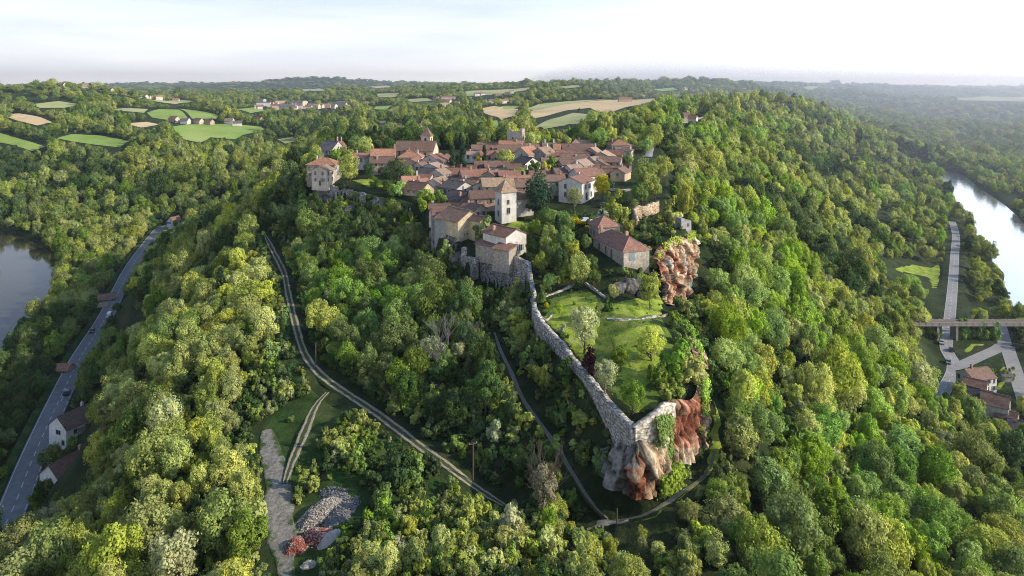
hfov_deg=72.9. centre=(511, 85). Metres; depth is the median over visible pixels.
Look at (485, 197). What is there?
house
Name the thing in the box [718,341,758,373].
broadleaf tree
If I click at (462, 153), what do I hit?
cypress
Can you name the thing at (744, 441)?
broadleaf tree
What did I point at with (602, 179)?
garden tree
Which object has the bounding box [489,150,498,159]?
house
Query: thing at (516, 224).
lawn
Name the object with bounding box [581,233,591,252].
garden tree
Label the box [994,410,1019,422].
house
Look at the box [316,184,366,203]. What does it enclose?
retaining wall
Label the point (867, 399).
broadleaf tree
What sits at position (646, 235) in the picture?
garden tree
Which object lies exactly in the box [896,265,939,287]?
meadow
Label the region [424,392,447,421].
broadleaf tree
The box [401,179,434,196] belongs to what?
house
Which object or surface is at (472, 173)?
house
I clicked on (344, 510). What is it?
rubble heap
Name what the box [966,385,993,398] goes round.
house
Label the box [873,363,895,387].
broadleaf tree
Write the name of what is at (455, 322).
broadleaf tree
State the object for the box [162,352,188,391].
broadleaf tree
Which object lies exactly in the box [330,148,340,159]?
garden tree
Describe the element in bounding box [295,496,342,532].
rubble heap
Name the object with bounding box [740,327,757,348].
broadleaf tree
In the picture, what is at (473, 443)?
utility pole
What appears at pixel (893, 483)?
broadleaf tree
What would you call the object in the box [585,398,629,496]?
ivy
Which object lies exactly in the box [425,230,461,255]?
cliff
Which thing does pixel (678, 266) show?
cliff
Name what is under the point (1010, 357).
road
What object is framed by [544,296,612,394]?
lawn
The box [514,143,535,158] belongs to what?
house
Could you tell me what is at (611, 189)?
garden wall
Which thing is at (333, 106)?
town house
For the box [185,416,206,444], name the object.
broadleaf tree
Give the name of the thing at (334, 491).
rubble heap
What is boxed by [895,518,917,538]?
broadleaf tree
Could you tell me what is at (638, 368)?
lawn
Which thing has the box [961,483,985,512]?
broadleaf tree
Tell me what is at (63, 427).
house
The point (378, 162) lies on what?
house
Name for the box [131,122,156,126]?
field
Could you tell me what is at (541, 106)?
field
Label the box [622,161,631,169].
house
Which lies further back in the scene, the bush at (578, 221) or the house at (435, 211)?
the house at (435, 211)
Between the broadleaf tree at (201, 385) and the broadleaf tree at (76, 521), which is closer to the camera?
the broadleaf tree at (76, 521)
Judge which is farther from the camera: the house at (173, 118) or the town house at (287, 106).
the town house at (287, 106)
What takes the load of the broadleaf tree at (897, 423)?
on the ground at (664, 524)
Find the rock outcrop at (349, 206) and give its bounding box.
[342,205,353,212]
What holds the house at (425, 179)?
on the ground at (664, 524)
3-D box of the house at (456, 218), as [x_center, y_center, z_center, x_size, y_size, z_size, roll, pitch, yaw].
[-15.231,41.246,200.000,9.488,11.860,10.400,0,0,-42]
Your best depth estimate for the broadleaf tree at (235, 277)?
202.18 m
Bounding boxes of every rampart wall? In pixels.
[480,255,528,288]
[526,262,634,447]
[633,401,675,444]
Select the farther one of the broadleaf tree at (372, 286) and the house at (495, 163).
the house at (495, 163)
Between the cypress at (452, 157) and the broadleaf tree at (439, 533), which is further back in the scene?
the cypress at (452, 157)
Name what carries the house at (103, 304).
on the ground at (664, 524)
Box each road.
[0,225,166,536]
[935,221,959,396]
[946,343,1023,399]
[995,326,1011,344]
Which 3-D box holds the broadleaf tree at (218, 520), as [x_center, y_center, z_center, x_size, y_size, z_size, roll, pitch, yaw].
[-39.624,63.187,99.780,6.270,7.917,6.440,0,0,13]
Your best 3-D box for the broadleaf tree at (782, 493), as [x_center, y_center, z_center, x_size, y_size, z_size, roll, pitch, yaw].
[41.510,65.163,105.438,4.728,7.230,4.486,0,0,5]
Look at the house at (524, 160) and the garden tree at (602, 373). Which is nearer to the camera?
the garden tree at (602, 373)
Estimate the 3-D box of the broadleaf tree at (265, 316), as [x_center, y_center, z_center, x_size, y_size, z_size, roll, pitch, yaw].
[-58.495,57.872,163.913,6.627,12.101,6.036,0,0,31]
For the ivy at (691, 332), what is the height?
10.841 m
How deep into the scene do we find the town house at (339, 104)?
1624.12 m
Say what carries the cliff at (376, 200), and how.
on the ground at (664, 524)
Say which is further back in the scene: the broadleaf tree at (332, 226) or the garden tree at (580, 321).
the broadleaf tree at (332, 226)
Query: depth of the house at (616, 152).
306.54 m
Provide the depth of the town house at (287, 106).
1528.47 m
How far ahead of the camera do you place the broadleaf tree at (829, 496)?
105.41 m
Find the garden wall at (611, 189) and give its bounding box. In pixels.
[608,188,630,190]
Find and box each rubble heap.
[284,535,307,555]
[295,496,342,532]
[299,559,315,569]
[302,527,332,547]
[317,528,340,550]
[319,486,350,501]
[322,495,360,527]
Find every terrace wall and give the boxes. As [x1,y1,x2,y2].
[542,313,552,321]
[546,284,574,296]
[584,282,606,298]
[607,314,656,320]
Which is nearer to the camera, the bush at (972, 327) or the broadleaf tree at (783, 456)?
the broadleaf tree at (783, 456)
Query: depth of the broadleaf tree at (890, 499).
118.95 m
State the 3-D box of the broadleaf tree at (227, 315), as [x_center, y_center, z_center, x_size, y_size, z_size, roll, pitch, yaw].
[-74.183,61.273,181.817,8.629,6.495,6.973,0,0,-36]
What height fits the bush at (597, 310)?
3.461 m
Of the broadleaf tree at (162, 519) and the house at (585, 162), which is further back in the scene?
the house at (585, 162)
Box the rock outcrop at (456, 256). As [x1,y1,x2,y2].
[450,251,461,263]
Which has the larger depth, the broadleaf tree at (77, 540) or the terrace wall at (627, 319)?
the terrace wall at (627, 319)
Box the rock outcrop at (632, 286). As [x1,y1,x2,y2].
[621,277,638,294]
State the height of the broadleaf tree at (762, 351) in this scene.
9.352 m
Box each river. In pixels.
[0,230,56,348]
[941,171,1023,305]
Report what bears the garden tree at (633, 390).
on the ground at (664, 524)
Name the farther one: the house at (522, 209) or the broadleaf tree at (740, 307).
the house at (522, 209)
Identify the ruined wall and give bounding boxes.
[632,200,658,218]
[632,209,639,224]
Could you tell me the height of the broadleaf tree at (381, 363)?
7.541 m
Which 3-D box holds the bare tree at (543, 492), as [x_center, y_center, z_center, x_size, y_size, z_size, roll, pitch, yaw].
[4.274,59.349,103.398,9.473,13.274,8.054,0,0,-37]
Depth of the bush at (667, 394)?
115.61 m
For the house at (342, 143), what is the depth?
357.34 m
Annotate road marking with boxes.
[0,225,164,504]
[4,227,162,525]
[25,260,140,509]
[937,229,951,387]
[941,232,955,393]
[949,222,959,393]
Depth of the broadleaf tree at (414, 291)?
169.37 m
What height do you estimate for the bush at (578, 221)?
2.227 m
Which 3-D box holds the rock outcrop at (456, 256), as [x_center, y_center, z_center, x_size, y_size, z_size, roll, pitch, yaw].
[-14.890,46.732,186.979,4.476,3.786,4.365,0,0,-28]
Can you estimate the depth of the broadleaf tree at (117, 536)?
92.20 m
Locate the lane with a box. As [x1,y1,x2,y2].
[644,145,655,156]
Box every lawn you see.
[352,179,394,186]
[508,221,530,232]
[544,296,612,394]
[611,296,662,317]
[612,325,666,411]
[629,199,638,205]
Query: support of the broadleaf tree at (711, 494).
on the ground at (664, 524)
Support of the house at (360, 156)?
on the ground at (664, 524)
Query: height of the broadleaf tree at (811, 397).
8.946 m
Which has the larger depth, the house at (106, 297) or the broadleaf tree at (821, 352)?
the house at (106, 297)
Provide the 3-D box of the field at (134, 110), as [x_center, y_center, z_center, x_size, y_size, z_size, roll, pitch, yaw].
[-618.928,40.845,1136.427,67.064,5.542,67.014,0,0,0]
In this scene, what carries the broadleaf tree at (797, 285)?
on the ground at (664, 524)
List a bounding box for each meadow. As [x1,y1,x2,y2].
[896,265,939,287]
[965,344,983,351]
[997,367,1004,388]
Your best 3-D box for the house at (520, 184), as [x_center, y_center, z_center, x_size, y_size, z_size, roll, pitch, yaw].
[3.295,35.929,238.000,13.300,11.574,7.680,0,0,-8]
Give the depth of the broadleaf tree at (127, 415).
145.51 m
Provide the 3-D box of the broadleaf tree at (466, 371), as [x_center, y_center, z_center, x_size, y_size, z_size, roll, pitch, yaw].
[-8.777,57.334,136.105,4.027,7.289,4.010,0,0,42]
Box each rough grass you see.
[262,374,460,575]
[267,253,300,421]
[634,393,721,522]
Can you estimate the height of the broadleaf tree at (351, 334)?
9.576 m
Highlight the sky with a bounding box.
[0,0,1023,85]
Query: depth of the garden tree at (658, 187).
227.65 m
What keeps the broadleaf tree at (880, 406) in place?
on the ground at (664, 524)
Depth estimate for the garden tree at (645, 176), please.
226.77 m
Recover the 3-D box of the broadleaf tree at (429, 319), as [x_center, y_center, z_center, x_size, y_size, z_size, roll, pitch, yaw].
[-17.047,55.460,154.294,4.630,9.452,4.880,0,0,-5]
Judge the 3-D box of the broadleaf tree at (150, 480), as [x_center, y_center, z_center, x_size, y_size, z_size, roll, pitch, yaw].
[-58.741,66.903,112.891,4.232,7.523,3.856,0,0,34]
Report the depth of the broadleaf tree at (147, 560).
93.69 m
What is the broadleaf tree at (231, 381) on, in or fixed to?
on the ground at (664, 524)
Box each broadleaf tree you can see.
[0,510,39,564]
[0,541,6,562]
[14,541,33,561]
[20,516,73,575]
[27,519,49,542]
[34,508,43,520]
[37,500,61,520]
[40,523,60,542]
[53,552,79,575]
[59,516,86,534]
[64,521,99,558]
[66,537,137,575]
[70,484,110,517]
[76,540,91,564]
[78,521,145,575]
[83,431,104,467]
[93,388,121,424]
[96,436,121,460]
[99,381,125,399]
[100,370,122,392]
[105,357,131,380]
[106,402,151,449]
[108,380,149,421]
[115,403,144,441]
[120,492,188,563]
[124,424,187,478]
[124,443,145,478]
[134,379,182,428]
[135,332,161,364]
[136,560,165,575]
[137,447,156,480]
[137,473,161,503]
[144,389,180,429]
[146,478,176,505]
[146,536,171,573]
[147,502,177,535]
[148,312,178,344]
[150,395,183,430]
[156,414,199,448]
[157,297,190,334]
[160,433,193,483]
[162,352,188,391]
[170,338,207,370]
[170,480,194,511]
[174,317,200,349]
[176,548,204,575]
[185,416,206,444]
[189,463,212,499]
[190,522,215,555]
[191,331,222,360]
[192,279,223,302]
[193,283,217,303]
[193,382,219,417]
[194,355,235,381]
[194,380,212,403]
[195,487,247,552]
[195,506,202,525]
[198,410,224,450]
[199,401,225,424]
[202,366,226,398]
[208,445,248,491]
[212,305,241,323]
[214,326,237,347]
[217,501,252,540]
[220,364,243,404]
[225,507,268,564]
[227,467,255,501]
[228,247,246,269]
[228,271,248,287]
[230,279,259,301]
[242,256,271,284]
[250,305,279,343]
[295,208,316,237]
[312,228,337,252]
[314,223,330,245]
[324,217,341,235]
[326,263,353,284]
[327,274,355,305]
[330,317,349,341]
[342,324,360,350]
[349,257,372,277]
[352,540,380,570]
[353,306,378,334]
[357,210,375,237]
[357,234,383,259]
[358,270,378,294]
[358,292,378,312]
[358,341,377,375]
[359,311,383,338]
[359,329,377,349]
[361,259,386,285]
[362,282,379,294]
[373,316,409,355]
[375,247,401,275]
[376,351,396,376]
[377,285,403,310]
[377,540,400,575]
[380,296,413,326]
[382,234,409,258]
[383,287,407,310]
[384,357,417,388]
[391,368,418,404]
[392,293,415,313]
[394,330,419,355]
[397,315,418,340]
[399,222,422,248]
[401,345,426,375]
[403,282,425,311]
[403,536,424,574]
[405,337,420,356]
[414,273,433,291]
[416,274,453,318]
[417,324,445,354]
[417,335,448,364]
[417,357,432,375]
[418,251,446,281]
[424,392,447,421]
[426,313,443,340]
[428,523,450,557]
[441,311,460,341]
[445,292,463,317]
[456,320,472,344]
[457,358,476,384]
[459,377,483,397]
[461,343,479,367]
[474,335,498,377]
[542,463,562,491]
[578,558,605,575]
[607,553,650,575]
[676,497,700,524]
[689,184,710,203]
[698,492,745,537]
[704,268,729,291]
[705,304,721,329]
[705,477,728,501]
[709,336,746,371]
[710,196,730,216]
[710,298,748,344]
[711,292,752,319]
[715,471,741,499]
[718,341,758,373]
[723,394,752,433]
[723,411,760,461]
[724,211,741,232]
[725,515,744,547]
[726,562,747,575]
[727,224,746,242]
[729,261,765,310]
[729,368,758,406]
[729,372,764,399]
[734,511,791,575]
[738,241,751,253]
[738,277,770,310]
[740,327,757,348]
[742,306,771,340]
[743,311,754,330]
[745,247,770,269]
[746,397,787,449]
[749,454,790,510]
[751,369,773,406]
[752,343,779,374]
[752,356,768,375]
[759,309,789,354]
[763,263,780,289]
[763,411,785,442]
[763,488,821,569]
[768,491,789,518]
[769,266,791,308]
[769,446,793,475]
[772,488,792,504]
[776,446,801,480]
[778,255,804,274]
[780,465,799,495]
[784,316,807,346]
[784,432,831,480]
[788,269,808,300]
[788,306,816,334]
[792,361,837,403]
[793,525,812,555]
[794,408,822,433]
[794,493,842,551]
[796,323,820,358]
[796,426,830,449]
[802,392,836,416]
[803,432,834,469]
[803,550,832,575]
[805,291,828,305]
[805,547,828,575]
[806,475,828,496]
[807,478,853,547]
[809,401,845,439]
[809,413,843,446]
[812,347,849,386]
[812,521,834,556]
[813,333,865,401]
[818,307,853,338]
[821,545,846,573]
[831,403,852,431]
[834,376,867,408]
[839,569,861,575]
[841,501,891,571]
[845,340,881,372]
[850,497,880,516]
[852,386,894,418]
[852,440,881,475]
[853,412,880,441]
[855,469,882,499]
[857,385,878,411]
[857,546,906,575]
[861,514,915,571]
[862,324,899,355]
[862,439,894,483]
[868,492,909,526]
[871,500,892,535]
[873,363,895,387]
[877,348,911,377]
[879,472,914,511]
[883,423,922,467]
[885,372,916,397]
[885,420,912,435]
[887,426,924,452]
[888,336,908,359]
[889,442,918,485]
[890,384,909,416]
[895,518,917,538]
[896,496,924,522]
[897,350,912,379]
[905,483,930,511]
[907,360,931,388]
[907,570,923,575]
[908,518,924,532]
[910,492,964,541]
[916,359,941,393]
[916,442,958,490]
[918,519,951,572]
[933,467,971,495]
[943,481,968,506]
[946,507,975,536]
[948,450,969,479]
[951,425,1007,474]
[951,521,1018,572]
[958,462,992,495]
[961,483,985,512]
[963,532,994,563]
[971,510,1023,550]
[973,454,1001,485]
[977,427,1002,455]
[978,484,1023,536]
[982,472,1006,493]
[987,538,1023,575]
[996,427,1023,469]
[998,488,1023,512]
[1013,489,1023,515]
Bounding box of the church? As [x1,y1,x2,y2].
[395,127,438,159]
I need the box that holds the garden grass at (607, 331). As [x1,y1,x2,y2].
[542,292,685,412]
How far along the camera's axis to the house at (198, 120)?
1041.95 m
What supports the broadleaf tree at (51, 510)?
on the ground at (664, 524)
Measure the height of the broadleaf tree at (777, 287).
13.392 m
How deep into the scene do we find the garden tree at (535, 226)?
194.23 m
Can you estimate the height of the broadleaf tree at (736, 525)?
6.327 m
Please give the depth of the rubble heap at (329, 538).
98.10 m
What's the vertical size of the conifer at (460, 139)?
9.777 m
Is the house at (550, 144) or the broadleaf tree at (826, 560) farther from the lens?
the house at (550, 144)
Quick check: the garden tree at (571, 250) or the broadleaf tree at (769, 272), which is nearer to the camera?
the garden tree at (571, 250)
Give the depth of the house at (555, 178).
244.63 m
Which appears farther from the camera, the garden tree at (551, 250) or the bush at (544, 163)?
the bush at (544, 163)
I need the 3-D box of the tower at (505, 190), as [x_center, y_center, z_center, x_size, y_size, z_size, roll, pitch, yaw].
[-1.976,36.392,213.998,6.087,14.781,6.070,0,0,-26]
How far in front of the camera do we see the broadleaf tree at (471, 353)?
140.68 m
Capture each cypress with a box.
[449,145,454,165]
[453,155,458,166]
[459,145,467,166]
[482,145,488,160]
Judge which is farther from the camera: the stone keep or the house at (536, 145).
the stone keep
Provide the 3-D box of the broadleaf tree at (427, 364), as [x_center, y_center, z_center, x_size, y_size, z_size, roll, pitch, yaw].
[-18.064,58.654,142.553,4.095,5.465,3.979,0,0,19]
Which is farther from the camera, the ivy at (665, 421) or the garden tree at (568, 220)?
the garden tree at (568, 220)
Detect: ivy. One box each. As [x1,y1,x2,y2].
[350,191,359,200]
[365,194,413,211]
[522,281,533,319]
[573,379,585,392]
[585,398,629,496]
[652,413,675,486]
[654,230,696,261]
[657,461,688,500]
[680,315,711,418]
[696,385,711,459]
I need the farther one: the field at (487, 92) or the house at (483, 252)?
the field at (487, 92)
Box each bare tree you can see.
[421,310,462,363]
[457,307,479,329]
[521,435,576,511]
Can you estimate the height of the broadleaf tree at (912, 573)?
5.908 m
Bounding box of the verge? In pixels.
[0,224,166,495]
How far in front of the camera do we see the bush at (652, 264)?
170.35 m
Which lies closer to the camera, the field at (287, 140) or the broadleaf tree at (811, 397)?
the broadleaf tree at (811, 397)
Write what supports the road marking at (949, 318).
on the road at (949, 303)
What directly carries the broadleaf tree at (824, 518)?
on the ground at (664, 524)
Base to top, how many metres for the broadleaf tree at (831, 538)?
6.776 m
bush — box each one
[337,181,345,189]
[368,175,377,187]
[382,181,389,189]
[387,181,405,196]
[416,188,430,198]
[417,190,434,211]
[434,189,447,202]
[514,167,528,174]
[528,160,540,170]
[535,290,546,302]
[542,161,550,169]
[546,155,555,168]
[546,209,560,217]
[558,323,565,334]
[563,331,569,338]
[571,217,585,225]
[581,345,598,375]
[593,305,600,322]
[604,296,611,311]
[608,179,614,187]
[637,220,645,231]
[645,360,667,386]
[647,226,661,246]
[649,254,657,268]
[659,338,688,382]
[659,382,671,400]
[660,199,674,220]
[667,373,685,398]
[668,310,682,326]
[670,212,682,223]
[671,321,688,342]
[671,338,699,358]
[677,353,704,384]
[684,464,691,478]
[916,321,924,333]
[924,326,932,336]
[931,326,939,338]
[939,326,942,337]
[958,318,967,338]
[960,326,970,336]
[964,317,974,338]
[971,326,982,337]
[977,320,989,339]
[986,326,996,339]
[989,321,1001,340]
[996,369,1007,380]
[1008,366,1016,377]
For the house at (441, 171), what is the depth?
265.23 m
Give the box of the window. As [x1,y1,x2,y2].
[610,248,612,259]
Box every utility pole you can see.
[469,441,476,481]
[616,508,617,524]
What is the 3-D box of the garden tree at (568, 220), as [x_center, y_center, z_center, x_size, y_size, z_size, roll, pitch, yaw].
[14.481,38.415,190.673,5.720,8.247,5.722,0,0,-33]
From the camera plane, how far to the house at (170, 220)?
527.03 m
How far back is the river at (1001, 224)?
585.23 m
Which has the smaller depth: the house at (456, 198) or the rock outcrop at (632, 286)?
the rock outcrop at (632, 286)
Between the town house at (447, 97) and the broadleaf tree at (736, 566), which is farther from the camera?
the town house at (447, 97)
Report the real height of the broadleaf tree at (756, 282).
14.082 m
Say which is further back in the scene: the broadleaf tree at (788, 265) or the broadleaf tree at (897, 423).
the broadleaf tree at (788, 265)
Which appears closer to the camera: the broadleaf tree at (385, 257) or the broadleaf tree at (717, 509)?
the broadleaf tree at (717, 509)
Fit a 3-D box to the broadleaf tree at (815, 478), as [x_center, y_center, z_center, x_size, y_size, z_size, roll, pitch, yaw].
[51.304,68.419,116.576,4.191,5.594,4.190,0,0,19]
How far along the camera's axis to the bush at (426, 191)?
235.18 m
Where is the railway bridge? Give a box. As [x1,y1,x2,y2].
[912,318,1023,340]
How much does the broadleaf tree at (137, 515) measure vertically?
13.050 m
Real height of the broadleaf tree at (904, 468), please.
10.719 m
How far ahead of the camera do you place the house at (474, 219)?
194.52 m
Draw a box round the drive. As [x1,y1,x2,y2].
[595,207,607,218]
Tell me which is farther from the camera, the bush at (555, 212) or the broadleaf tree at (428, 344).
the bush at (555, 212)
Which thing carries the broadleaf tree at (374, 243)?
on the ground at (664, 524)
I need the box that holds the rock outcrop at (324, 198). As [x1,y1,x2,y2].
[321,195,331,202]
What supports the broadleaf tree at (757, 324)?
on the ground at (664, 524)
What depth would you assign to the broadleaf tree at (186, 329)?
169.22 m
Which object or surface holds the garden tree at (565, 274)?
on the ground at (664, 524)
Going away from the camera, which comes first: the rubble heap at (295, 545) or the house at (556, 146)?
the rubble heap at (295, 545)
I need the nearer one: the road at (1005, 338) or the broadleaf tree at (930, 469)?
the broadleaf tree at (930, 469)
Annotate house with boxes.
[38,444,81,483]
[44,363,75,378]
[47,401,90,449]
[78,424,88,434]
[95,301,107,308]
[97,292,115,301]
[155,95,162,99]
[166,215,181,229]
[168,116,179,122]
[180,118,190,123]
[193,118,203,123]
[204,119,214,124]
[224,118,234,123]
[232,120,241,125]
[256,102,270,106]
[274,100,288,103]
[278,105,297,108]
[279,104,302,108]
[289,101,307,105]
[305,155,340,186]
[312,164,334,190]
[313,104,320,108]
[319,136,345,154]
[331,104,337,108]
[334,102,349,106]
[339,137,346,146]
[352,150,369,169]
[369,156,395,174]
[370,144,396,158]
[397,149,424,159]
[399,171,418,190]
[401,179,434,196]
[404,157,420,165]
[412,160,427,174]
[415,167,436,174]
[415,176,428,181]
[418,161,449,168]
[418,173,433,179]
[419,153,448,163]
[427,175,447,190]
[428,164,451,177]
[428,201,450,227]
[430,206,454,243]
[433,211,445,249]
[438,179,472,193]
[440,96,455,101]
[440,205,474,240]
[444,189,467,206]
[445,164,469,173]
[448,174,458,178]
[450,177,472,180]
[456,164,478,168]
[458,165,491,178]
[458,200,487,215]
[459,175,477,184]
[465,149,479,162]
[467,189,494,211]
[467,214,488,241]
[470,144,489,150]
[473,161,483,168]
[473,178,480,189]
[474,237,495,263]
[477,142,497,149]
[479,150,498,159]
[479,173,514,189]
[481,168,498,176]
[481,223,527,255]
[484,160,509,167]
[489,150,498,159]
[490,242,517,273]
[492,165,507,169]
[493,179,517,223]
[497,141,523,152]
[498,139,524,144]
[498,170,520,177]
[503,163,526,173]
[503,171,530,177]
[512,155,541,168]
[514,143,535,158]
[514,174,540,189]
[515,187,533,217]
[524,140,542,147]
[527,166,551,176]
[534,143,555,161]
[540,157,566,167]
[540,170,565,195]
[541,139,557,148]
[548,150,564,156]
[551,167,568,177]
[553,141,560,149]
[555,150,575,153]
[555,159,575,167]
[558,171,594,203]
[559,153,589,159]
[561,143,593,155]
[564,160,583,171]
[568,165,601,191]
[571,158,593,167]
[578,138,590,142]
[586,215,621,235]
[587,143,601,154]
[587,155,601,162]
[591,225,651,273]
[592,161,600,167]
[593,150,615,155]
[593,157,609,164]
[598,156,623,164]
[600,165,619,167]
[602,166,615,179]
[603,149,622,156]
[605,138,631,149]
[609,164,631,181]
[618,97,631,101]
[621,145,633,156]
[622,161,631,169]
[682,112,689,120]
[687,115,697,121]
[956,364,997,392]
[962,375,988,389]
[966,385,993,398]
[979,389,1010,417]
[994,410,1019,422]
[995,371,1013,381]
[1006,417,1023,429]
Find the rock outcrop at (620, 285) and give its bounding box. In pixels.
[613,281,625,293]
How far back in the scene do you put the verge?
245.06 m
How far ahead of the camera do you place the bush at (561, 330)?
139.44 m
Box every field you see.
[0,133,44,150]
[8,113,50,124]
[36,101,76,107]
[58,134,127,146]
[115,108,147,112]
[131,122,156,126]
[147,109,186,119]
[155,100,190,103]
[173,124,263,141]
[181,109,217,118]
[239,107,263,112]
[278,137,294,143]
[303,88,323,90]
[370,86,389,87]
[374,105,391,109]
[377,93,398,96]
[408,98,431,101]
[465,87,528,95]
[482,106,517,119]
[491,106,518,109]
[493,120,498,127]
[529,99,610,109]
[530,100,616,117]
[536,113,586,128]
[561,85,580,88]
[587,98,653,111]
[655,88,676,90]
[803,86,833,89]
[957,96,1023,101]
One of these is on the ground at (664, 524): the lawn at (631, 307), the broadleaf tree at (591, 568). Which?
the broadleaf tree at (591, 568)
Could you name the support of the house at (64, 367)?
on the ground at (664, 524)
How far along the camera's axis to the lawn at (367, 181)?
281.44 m
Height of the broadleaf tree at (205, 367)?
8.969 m
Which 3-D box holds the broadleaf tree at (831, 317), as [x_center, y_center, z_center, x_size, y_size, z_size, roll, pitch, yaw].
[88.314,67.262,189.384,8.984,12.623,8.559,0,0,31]
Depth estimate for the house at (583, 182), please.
235.66 m
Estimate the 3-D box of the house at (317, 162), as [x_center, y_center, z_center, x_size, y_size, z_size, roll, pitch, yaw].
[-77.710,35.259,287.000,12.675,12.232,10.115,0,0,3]
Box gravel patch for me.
[596,519,628,526]
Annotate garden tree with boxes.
[305,298,339,335]
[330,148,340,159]
[336,146,346,155]
[337,147,359,188]
[348,135,360,151]
[357,135,372,152]
[363,162,373,178]
[376,134,394,148]
[381,157,412,184]
[382,137,395,147]
[401,166,414,175]
[403,270,419,287]
[457,282,482,313]
[496,132,505,141]
[496,149,514,162]
[520,223,529,235]
[524,131,540,142]
[525,238,539,257]
[528,219,541,237]
[533,251,548,273]
[538,207,554,230]
[539,225,558,252]
[542,273,556,290]
[544,243,565,268]
[551,248,568,270]
[556,304,562,312]
[557,224,574,249]
[558,210,574,229]
[559,264,571,286]
[564,240,579,260]
[565,186,583,209]
[568,251,591,288]
[569,305,599,353]
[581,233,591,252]
[584,253,597,270]
[588,269,600,287]
[592,173,609,201]
[594,358,617,393]
[608,283,619,300]
[610,345,628,371]
[618,379,646,414]
[622,217,635,234]
[623,153,633,163]
[631,182,647,203]
[633,155,658,200]
[636,325,667,361]
[637,188,648,204]
[637,270,660,308]
[642,231,652,239]
[647,155,673,182]
[648,177,661,199]
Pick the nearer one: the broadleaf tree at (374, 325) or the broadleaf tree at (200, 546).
the broadleaf tree at (200, 546)
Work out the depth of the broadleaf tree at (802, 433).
127.80 m
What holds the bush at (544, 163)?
on the ground at (664, 524)
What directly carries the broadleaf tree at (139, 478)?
on the ground at (664, 524)
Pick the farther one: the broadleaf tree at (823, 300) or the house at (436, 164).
the house at (436, 164)
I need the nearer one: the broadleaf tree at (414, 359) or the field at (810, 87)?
the broadleaf tree at (414, 359)
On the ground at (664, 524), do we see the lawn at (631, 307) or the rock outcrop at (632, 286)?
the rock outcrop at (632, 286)
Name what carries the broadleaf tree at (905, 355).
on the ground at (664, 524)
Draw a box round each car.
[63,389,70,395]
[579,217,592,220]
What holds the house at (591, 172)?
on the ground at (664, 524)
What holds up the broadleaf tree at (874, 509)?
on the ground at (664, 524)
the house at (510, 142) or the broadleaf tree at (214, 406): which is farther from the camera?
the house at (510, 142)
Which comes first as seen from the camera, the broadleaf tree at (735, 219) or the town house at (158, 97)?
the broadleaf tree at (735, 219)
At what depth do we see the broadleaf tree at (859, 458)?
131.25 m
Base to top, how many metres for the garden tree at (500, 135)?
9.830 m
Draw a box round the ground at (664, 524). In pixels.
[0,78,1023,575]
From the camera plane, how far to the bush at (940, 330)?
311.10 m
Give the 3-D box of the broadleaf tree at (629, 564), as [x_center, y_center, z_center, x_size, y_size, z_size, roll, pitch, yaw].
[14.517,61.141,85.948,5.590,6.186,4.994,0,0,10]
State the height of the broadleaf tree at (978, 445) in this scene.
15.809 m
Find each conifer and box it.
[458,132,463,148]
[465,137,469,148]
[524,167,556,216]
[554,214,560,238]
[577,233,582,249]
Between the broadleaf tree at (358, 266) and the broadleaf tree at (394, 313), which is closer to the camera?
the broadleaf tree at (394, 313)
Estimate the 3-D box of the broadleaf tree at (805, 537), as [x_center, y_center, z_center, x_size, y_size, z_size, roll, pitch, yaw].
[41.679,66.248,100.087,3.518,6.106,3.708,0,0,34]
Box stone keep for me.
[507,128,524,139]
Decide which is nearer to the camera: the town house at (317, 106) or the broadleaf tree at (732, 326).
the broadleaf tree at (732, 326)
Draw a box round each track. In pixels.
[259,429,297,575]
[264,235,505,506]
[282,392,328,482]
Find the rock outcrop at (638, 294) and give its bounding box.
[636,290,647,300]
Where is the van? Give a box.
[106,311,112,317]
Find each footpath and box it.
[494,332,608,518]
[586,450,715,530]
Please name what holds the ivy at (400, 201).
attached to the cliff at (376, 200)
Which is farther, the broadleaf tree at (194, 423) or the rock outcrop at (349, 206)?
the rock outcrop at (349, 206)
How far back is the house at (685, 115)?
658.47 m
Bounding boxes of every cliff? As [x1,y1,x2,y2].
[363,195,410,211]
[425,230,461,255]
[567,329,711,499]
[653,234,700,304]
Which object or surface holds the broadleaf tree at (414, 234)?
on the ground at (664, 524)
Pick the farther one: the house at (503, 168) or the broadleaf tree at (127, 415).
the house at (503, 168)
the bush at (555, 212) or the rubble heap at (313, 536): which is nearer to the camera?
the rubble heap at (313, 536)
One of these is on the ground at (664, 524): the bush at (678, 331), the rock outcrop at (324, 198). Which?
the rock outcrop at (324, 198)
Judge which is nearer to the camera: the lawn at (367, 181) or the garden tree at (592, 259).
the garden tree at (592, 259)
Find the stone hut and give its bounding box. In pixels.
[675,217,690,233]
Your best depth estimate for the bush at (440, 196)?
228.40 m

